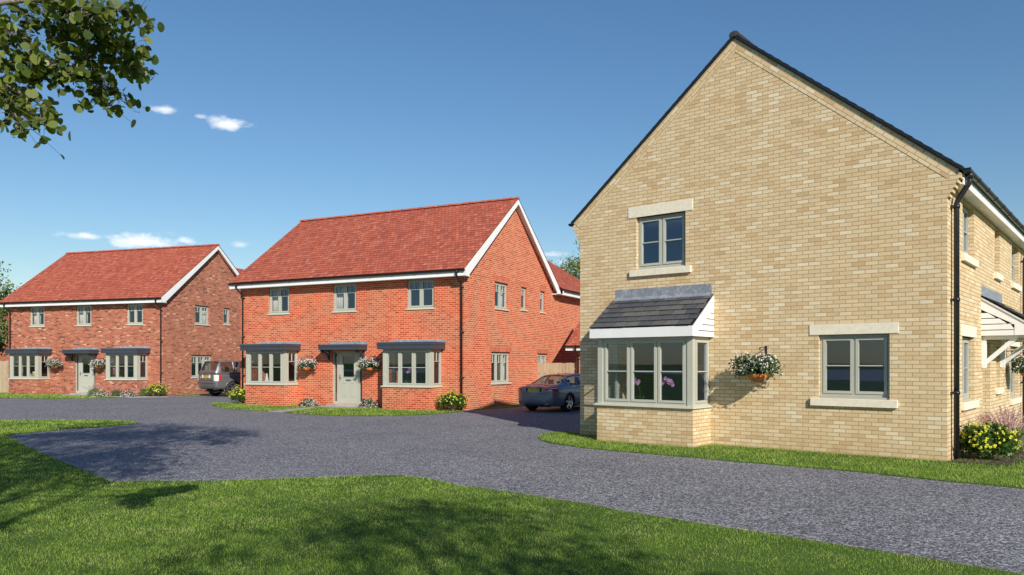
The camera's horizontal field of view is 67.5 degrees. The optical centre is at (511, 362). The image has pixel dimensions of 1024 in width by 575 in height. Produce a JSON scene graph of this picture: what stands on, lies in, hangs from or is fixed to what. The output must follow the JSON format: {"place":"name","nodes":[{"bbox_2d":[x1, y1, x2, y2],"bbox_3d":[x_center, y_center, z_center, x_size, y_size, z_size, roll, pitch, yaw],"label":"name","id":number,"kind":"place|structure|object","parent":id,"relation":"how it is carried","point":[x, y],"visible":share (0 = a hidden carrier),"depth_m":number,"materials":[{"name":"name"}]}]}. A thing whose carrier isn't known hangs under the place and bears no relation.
{"place":"outdoors","nodes":[
{"label":"outdoors","id":0,"kind":"place"},
{"bbox_2d":[0,392,127,398],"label":"lawn","id":1,"kind":"structure","parent":0,"point":[54,397],"depth_m":37.46,"materials":[{"name":"plant"}]},
{"bbox_2d":[0,360,7,392],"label":"board fence","id":2,"kind":"object","parent":1,"relation":"on","point":[3,376],"visible":0.42,"depth_m":43.29,"materials":[{"name":"brown wood"}]},
{"bbox_2d":[0,261,21,343],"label":"tree","id":3,"kind":"object","parent":1,"relation":"on","point":[2,310],"visible":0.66,"depth_m":45.86,"materials":[{"name":"green plant"}]},
{"bbox_2d":[92,390,110,396],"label":"bedding plant","id":4,"kind":"object","parent":1,"relation":"on","point":[98,394],"visible":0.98,"depth_m":38.38,"materials":[{"name":"white plant"}]},
{"bbox_2d":[61,394,167,397],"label":"path","id":5,"kind":"structure","parent":0,"point":[114,396],"depth_m":38.44,"materials":[{"name":"grey concrete"}]},
{"bbox_2d":[120,390,137,396],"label":"bedding plant","id":6,"kind":"object","parent":5,"relation":"on","point":[127,393],"visible":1,"depth_m":38.35,"materials":[{"name":"white plant"}]},
{"bbox_2d":[144,383,169,395],"bbox_3d":[-17.903,1.337,38.569,1.208,0.695,1.183,0,0,0],"label":"flowering shrub","id":7,"kind":"object","parent":5,"relation":"on","point":[155,390],"visible":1,"depth_m":38.46,"materials":[{"name":"yellow plant"}]},
{"bbox_2d":[168,392,224,395],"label":"lawn","id":8,"kind":"structure","parent":0,"point":[188,394],"depth_m":39.98,"materials":[{"name":"plant"}]},
{"bbox_2d":[211,402,325,410],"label":"lawn","id":9,"kind":"structure","parent":0,"point":[249,408],"depth_m":29.05,"materials":[{"name":"plant"}]},
{"bbox_2d":[226,385,244,402],"bbox_3d":[-11.444,1.282,32.051,1.057,0.805,1.056,0,0,0],"label":"flowering shrub","id":10,"kind":"object","parent":9,"relation":"on","point":[236,391],"visible":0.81,"depth_m":31.88,"materials":[{"name":"yellow plant"}]},
{"bbox_2d":[297,397,319,406],"bbox_3d":[-7.919,1.515,29.887,0.744,0.374,0.744,0,0,43],"label":"bedding plant","id":11,"kind":"object","parent":9,"relation":"on","point":[309,402],"visible":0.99,"depth_m":29.76,"materials":[{"name":"white plant"}]},
{"bbox_2d":[268,406,356,411],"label":"path","id":12,"kind":"structure","parent":0,"point":[285,410],"depth_m":28.41,"materials":[{"name":"grey concrete"}]},
{"bbox_2d":[284,406,464,415],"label":"lawn","id":13,"kind":"structure","parent":0,"point":[357,414],"depth_m":26.12,"materials":[{"name":"plant"}]},
{"bbox_2d":[358,397,379,407],"bbox_3d":[-5.427,1.492,29.011,0.856,0.417,0.719,0,0,0],"label":"bedding plant","id":14,"kind":"object","parent":13,"relation":"on","point":[366,402],"visible":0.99,"depth_m":28.90,"materials":[{"name":"white plant"}]},
{"bbox_2d":[470,404,524,409],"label":"lawn","id":15,"kind":"structure","parent":0,"point":[500,407],"depth_m":29.05,"materials":[{"name":"plant"}]},
{"bbox_2d":[0,393,1023,573],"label":"gravel drive","id":16,"kind":"structure","parent":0,"point":[187,438],"depth_m":12.35,"materials":[{"name":"grey gravel"}]},
{"bbox_2d":[0,287,16,358],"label":"tree","id":17,"kind":"object","parent":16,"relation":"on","point":[2,344],"visible":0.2,"depth_m":49.50,"materials":[{"name":"green plant"}]},
{"bbox_2d":[0,244,244,395],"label":"detached house","id":18,"kind":"structure","parent":16,"relation":"on","point":[144,325],"depth_m":41.47,"materials":[{"name":"brick"}]},
{"bbox_2d":[4,347,51,394],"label":"bay window","id":19,"kind":"structure","parent":18,"relation":"in","point":[37,384],"depth_m":41.33,"materials":[{"name":"brick"}]},
{"bbox_2d":[28,307,44,326],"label":"window","id":20,"kind":"structure","parent":18,"relation":"in","point":[38,324],"depth_m":42.10,"materials":[{"name":"beige paint"}]},
{"bbox_2d":[34,309,40,323],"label":"curtain","id":21,"kind":"object","parent":18,"relation":"hanging from","point":[35,318],"visible":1,"depth_m":42.35,"materials":[{"name":"fabric"}]},
{"bbox_2d":[45,359,62,368],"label":"hanging basket","id":22,"kind":"object","parent":18,"relation":"hanging from","point":[54,364],"visible":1,"depth_m":41.06,"materials":[{"name":"ceramic"}]},
{"bbox_2d":[75,305,91,325],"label":"window","id":23,"kind":"structure","parent":18,"relation":"in","point":[84,323],"depth_m":41.08,"materials":[{"name":"beige paint"}]},
{"bbox_2d":[80,307,87,322],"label":"curtain","id":24,"kind":"object","parent":18,"relation":"hanging from","point":[81,317],"visible":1,"depth_m":41.32,"materials":[{"name":"fabric"}]},
{"bbox_2d":[76,354,94,392],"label":"door","id":25,"kind":"structure","parent":18,"relation":"in","point":[83,380],"depth_m":41.15,"materials":[{"name":"beige paint"}]},
{"bbox_2d":[88,359,105,368],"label":"hanging basket","id":26,"kind":"object","parent":18,"relation":"hanging from","point":[97,364],"visible":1,"depth_m":40.10,"materials":[{"name":"plant"}]},
{"bbox_2d":[101,346,150,395],"bbox_3d":[-19.898,0.417,39.701,2.320,2.565,1.230,0,0,18],"label":"bay window","id":27,"kind":"structure","parent":18,"relation":"in","point":[128,383],"depth_m":39.29,"materials":[{"name":"plastic"}]},
{"bbox_2d":[125,304,143,324],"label":"window","id":28,"kind":"structure","parent":18,"relation":"in","point":[136,310],"depth_m":40.03,"materials":[{"name":"green paint"}]},
{"bbox_2d":[190,351,212,377],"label":"window","id":29,"kind":"structure","parent":18,"relation":"in","point":[196,354],"depth_m":41.96,"materials":[{"name":"beige paint"}]},
{"bbox_2d":[194,301,210,325],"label":"window","id":30,"kind":"structure","parent":18,"relation":"in","point":[204,305],"depth_m":42.24,"materials":[{"name":"beige paint"}]},
{"bbox_2d":[202,308,205,322],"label":"curtain","id":31,"kind":"object","parent":18,"relation":"hanging from","point":[203,317],"visible":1,"depth_m":42.60,"materials":[{"name":"fabric"}]},
{"bbox_2d":[222,304,231,325],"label":"window","id":32,"kind":"structure","parent":18,"relation":"in","point":[225,306],"depth_m":44.26,"materials":[{"name":"beige paint"}]},
{"bbox_2d":[197,360,240,395],"bbox_3d":[-13.877,0.779,40.429,2.340,1.843,4.840,0,0,41],"label":"off road car","id":33,"kind":"object","parent":16,"relation":"on","point":[217,381],"visible":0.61,"depth_m":38.62,"materials":[{"name":"grey paint"}]},
{"bbox_2d":[228,197,579,410],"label":"detached house","id":34,"kind":"structure","parent":16,"relation":"on","point":[422,291],"depth_m":30.35,"materials":[{"name":"red brick"}]},
{"bbox_2d":[240,341,300,405],"bbox_3d":[-9.692,0.417,31.058,2.370,2.565,1.230,0,0,26],"label":"bay window","id":35,"kind":"structure","parent":34,"relation":"in","point":[282,392],"depth_m":30.62,"materials":[{"name":"red brick"}]},
{"bbox_2d":[273,290,277,310],"bbox_3d":[-9.682,-2.475,31.675,0.480,1.150,0.054,0,0,26],"label":"curtain","id":36,"kind":"object","parent":34,"relation":"hanging from","point":[275,303],"visible":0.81,"depth_m":31.71,"materials":[{"name":"fabric"}]},
{"bbox_2d":[267,287,289,314],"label":"window","id":37,"kind":"structure","parent":34,"relation":"in","point":[279,312],"depth_m":31.41,"materials":[{"name":"beige paint"}]},
{"bbox_2d":[297,358,317,370],"bbox_3d":[-8.150,0.056,30.211,1.067,0.536,0.682,0,0,26],"label":"hanging basket","id":38,"kind":"object","parent":34,"relation":"hanging from","point":[304,364],"visible":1,"depth_m":30.08,"materials":[{"name":"ceramic"}]},
{"bbox_2d":[337,287,343,308],"bbox_3d":[-6.663,-2.475,30.177,0.540,1.150,0.053,0,0,26],"label":"curtain","id":39,"kind":"object","parent":34,"relation":"hanging from","point":[340,301],"visible":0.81,"depth_m":30.21,"materials":[{"name":"fabric"}]},
{"bbox_2d":[331,283,356,312],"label":"window","id":40,"kind":"structure","parent":34,"relation":"in","point":[346,309],"depth_m":29.90,"materials":[{"name":"beige paint"}]},
{"bbox_2d":[333,351,361,404],"bbox_3d":[-6.378,0.585,29.886,1.470,2.090,0.123,0,0,26],"label":"door","id":41,"kind":"structure","parent":34,"relation":"in","point":[348,388],"depth_m":29.91,"materials":[{"name":"beige paint"}]},
{"bbox_2d":[356,357,380,371],"bbox_3d":[-5.372,0.041,28.837,1.035,0.565,0.671,0,0,26],"label":"hanging basket","id":42,"kind":"object","parent":34,"relation":"hanging from","point":[366,364],"visible":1,"depth_m":28.75,"materials":[{"name":"plant"}]},
{"bbox_2d":[377,339,445,410],"bbox_3d":[-3.614,0.417,28.042,2.380,2.565,1.230,0,0,26],"label":"bay window","id":43,"kind":"structure","parent":34,"relation":"in","point":[417,396],"depth_m":27.63,"materials":[{"name":"red brick"}]},
{"bbox_2d":[405,279,434,309],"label":"window","id":44,"kind":"structure","parent":34,"relation":"in","point":[422,306],"depth_m":28.34,"materials":[{"name":"beige paint"}]},
{"bbox_2d":[490,346,511,384],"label":"window","id":45,"kind":"structure","parent":34,"relation":"in","point":[495,350],"depth_m":30.14,"materials":[{"name":"beige paint"}]},
{"bbox_2d":[499,355,503,379],"bbox_3d":[-0.413,0.390,30.608,0.054,1.620,0.515,0,0,26],"label":"curtain","id":46,"kind":"object","parent":34,"relation":"hanging from","point":[499,367],"visible":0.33,"depth_m":30.61,"materials":[{"name":"fabric"}]},
{"bbox_2d":[493,275,509,310],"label":"window","id":47,"kind":"structure","parent":34,"relation":"in","point":[495,278],"depth_m":30.15,"materials":[{"name":"green paint"}]},
{"bbox_2d":[520,281,527,311],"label":"window","id":48,"kind":"structure","parent":34,"relation":"in","point":[523,284],"depth_m":32.03,"materials":[{"name":"green paint"}]},
{"bbox_2d":[539,286,545,313],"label":"window","id":49,"kind":"structure","parent":34,"relation":"in","point":[541,288],"depth_m":33.77,"materials":[{"name":"green paint"}]},
{"bbox_2d":[536,348,548,362],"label":"window","id":50,"kind":"structure","parent":34,"relation":"in","point":[538,350],"depth_m":33.68,"materials":[{"name":"green paint"}]},
{"bbox_2d":[518,373,579,411],"bbox_3d":[2.046,1.022,28.103,2.021,1.357,4.362,0,0,37],"label":"coupe","id":51,"kind":"object","parent":16,"relation":"on","point":[564,394],"visible":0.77,"depth_m":26.53,"materials":[{"name":"blue metal"}]},
{"bbox_2d":[537,362,576,383],"bbox_3d":[1.927,0.830,32.752,1.890,1.740,0.165,0,0,26],"label":"board fence","id":52,"kind":"object","parent":16,"relation":"on","point":[543,369],"visible":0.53,"depth_m":32.72,"materials":[{"name":"brown wood"}]},
{"bbox_2d":[550,240,579,279],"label":"tree","id":53,"kind":"object","parent":16,"relation":"on","point":[573,265],"visible":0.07,"depth_m":47.22,"materials":[{"name":"green plant"}]},
{"bbox_2d":[568,31,1023,460],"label":"detached house","id":54,"kind":"structure","parent":16,"relation":"on","point":[858,270],"depth_m":15.24,"materials":[{"name":"beige brick"}]},
{"bbox_2d":[624,376,644,398],"bbox_3d":[2.653,0.575,16.360,0.559,0.611,0.303,0,0,40],"label":"orchid","id":55,"kind":"object","parent":54,"relation":"on","point":[636,383],"visible":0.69,"depth_m":16.28,"materials":[{"name":"purple plant"}]},
{"bbox_2d":[589,283,713,446],"bbox_3d":[3.019,0.025,16.367,2.440,3.350,1.308,0,0,40],"label":"bay window","id":56,"kind":"structure","parent":54,"relation":"in","point":[669,314],"depth_m":15.94,"materials":[{"name":"beige brick"}]},
{"bbox_2d":[628,198,692,276],"bbox_3d":[3.270,-2.692,16.739,1.570,1.555,0.315,0,0,40],"label":"window","id":57,"kind":"structure","parent":54,"relation":"in","point":[663,267],"depth_m":16.69,"materials":[{"name":"beige paint"}]},
{"bbox_2d":[662,376,674,397],"bbox_3d":[3.174,0.579,15.932,0.531,0.603,0.298,0,0,40],"label":"orchid","id":58,"kind":"object","parent":54,"relation":"on","point":[666,380],"visible":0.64,"depth_m":15.81,"materials":[{"name":"purple plant"}]},
{"bbox_2d":[728,351,784,381],"bbox_3d":[4.703,0.046,14.900,1.065,0.649,0.702,0,0,40],"label":"hanging basket","id":59,"kind":"object","parent":54,"relation":"hanging from","point":[756,368],"visible":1,"depth_m":14.77,"materials":[{"name":"plant"}]},
{"bbox_2d":[809,322,898,407],"bbox_3d":[6.333,0.040,14.190,1.560,1.530,0.315,0,0,40],"label":"window","id":60,"kind":"structure","parent":54,"relation":"in","point":[863,331],"depth_m":14.14,"materials":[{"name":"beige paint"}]},
{"bbox_2d":[961,206,978,267],"bbox_3d":[8.693,-2.460,14.708,0.245,1.151,1.480,0,0,40],"label":"window","id":61,"kind":"structure","parent":54,"relation":"in","point":[966,258],"depth_m":14.93,"materials":[{"name":"green paint"}]},
{"bbox_2d":[961,324,978,410],"bbox_3d":[8.679,0.078,14.746,0.315,1.595,1.600,0,0,40],"label":"window","id":62,"kind":"structure","parent":54,"relation":"in","point":[966,330],"depth_m":14.90,"materials":[{"name":"green paint"}]},
{"bbox_2d":[994,272,1003,281],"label":"window","id":63,"kind":"structure","parent":54,"relation":"in","point":[997,276],"depth_m":17.28,"materials":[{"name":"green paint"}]},
{"bbox_2d":[996,386,1003,393],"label":"window","id":64,"kind":"structure","parent":54,"relation":"in","point":[1000,390],"depth_m":17.39,"materials":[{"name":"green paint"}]},
{"bbox_2d":[1010,342,1021,404],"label":"window","id":65,"kind":"structure","parent":54,"relation":"in","point":[1017,400],"depth_m":19.87,"materials":[{"name":"beige paint"}]},
{"bbox_2d":[1011,247,1021,291],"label":"window","id":66,"kind":"structure","parent":54,"relation":"in","point":[1015,286],"depth_m":20.11,"materials":[{"name":"beige paint"}]},
{"bbox_2d":[1011,354,1023,375],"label":"hanging basket","id":67,"kind":"object","parent":54,"relation":"hanging from","point":[1017,365],"visible":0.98,"depth_m":18.25,"materials":[{"name":"plant"}]},
{"bbox_2d":[0,418,1023,574],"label":"lawn","id":68,"kind":"structure","parent":0,"point":[379,531],"depth_m":7.50,"materials":[{"name":"plant"}]},
{"bbox_2d":[0,0,164,159],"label":"overhanging tree","id":69,"kind":"object","parent":68,"relation":"on","point":[15,104],"visible":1,"depth_m":4.11,"materials":[{"name":"green plant"}]},
{"bbox_2d":[0,0,1023,294],"label":"sky","id":70,"kind":"structure","parent":0,"point":[264,117],"materials":[{"name":"blue"}]},
{"bbox_2d":[564,322,579,378],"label":"garage","id":71,"kind":"structure","parent":0,"point":[573,343],"depth_m":32.25,"materials":[{"name":"red brick"}]},
{"bbox_2d":[538,429,1023,488],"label":"lawn","id":72,"kind":"structure","parent":0,"point":[824,463],"depth_m":13.26,"materials":[{"name":"plant"}]},
{"bbox_2d":[948,448,1023,464],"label":"flower bed","id":73,"kind":"object","parent":72,"relation":"on","point":[963,459],"visible":0.45,"depth_m":13.31,"materials":[{"name":"plant"}]},
{"bbox_2d":[960,419,1021,458],"bbox_3d":[8.360,1.335,13.449,1.004,0.700,1.050,0,0,0],"label":"flowering shrub","id":74,"kind":"object","parent":73,"relation":"on","point":[988,439],"visible":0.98,"depth_m":13.18,"materials":[{"name":"yellow plant"}]},
{"bbox_2d":[974,405,1023,453],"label":"lavender","id":75,"kind":"object","parent":73,"relation":"on","point":[1004,419],"visible":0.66,"depth_m":14.17,"materials":[{"name":"pink plant"}]},
{"label":"ground","id":76,"kind":"structure","parent":0,"visible":0},
{"bbox_2d":[0,315,7,360],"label":"distant house","id":77,"kind":"structure","parent":76,"relation":"on","point":[3,358],"depth_m":60.20,"materials":[{"name":"brick"}]},
{"label":"flower bed","id":78,"kind":"structure","parent":0,"visible":0},
{"bbox_2d":[435,388,468,409],"bbox_3d":[-2.155,1.286,27.209,1.185,0.796,0.995,0,0,19],"label":"flowering shrub","id":79,"kind":"object","parent":78,"relation":"on","point":[457,399],"visible":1,"depth_m":27.11,"materials":[{"name":"green plant"}]},
{"label":"flower bed","id":80,"kind":"structure","parent":0,"visible":0},
{"bbox_2d":[86,383,103,395],"bbox_3d":[-21.398,1.333,39.231,0.753,0.720,0.945,0,0,33],"label":"lavender","id":81,"kind":"object","parent":80,"relation":"on","point":[91,392],"visible":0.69,"depth_m":39.15,"materials":[{"name":"green plant"}]},
{"bbox_2d":[108,387,123,395],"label":"lavender","id":82,"kind":"object","parent":80,"relation":"on","point":[118,392],"visible":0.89,"depth_m":39.13,"materials":[{"name":"green plant"}]},
{"bbox_2d":[138,383,152,395],"bbox_3d":[-18.766,1.356,39.237,0.841,0.686,0.821,0,0,0],"label":"lavender","id":83,"kind":"object","parent":80,"relation":"on","point":[143,391],"visible":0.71,"depth_m":39.10,"materials":[{"name":"green plant"}]}
]}

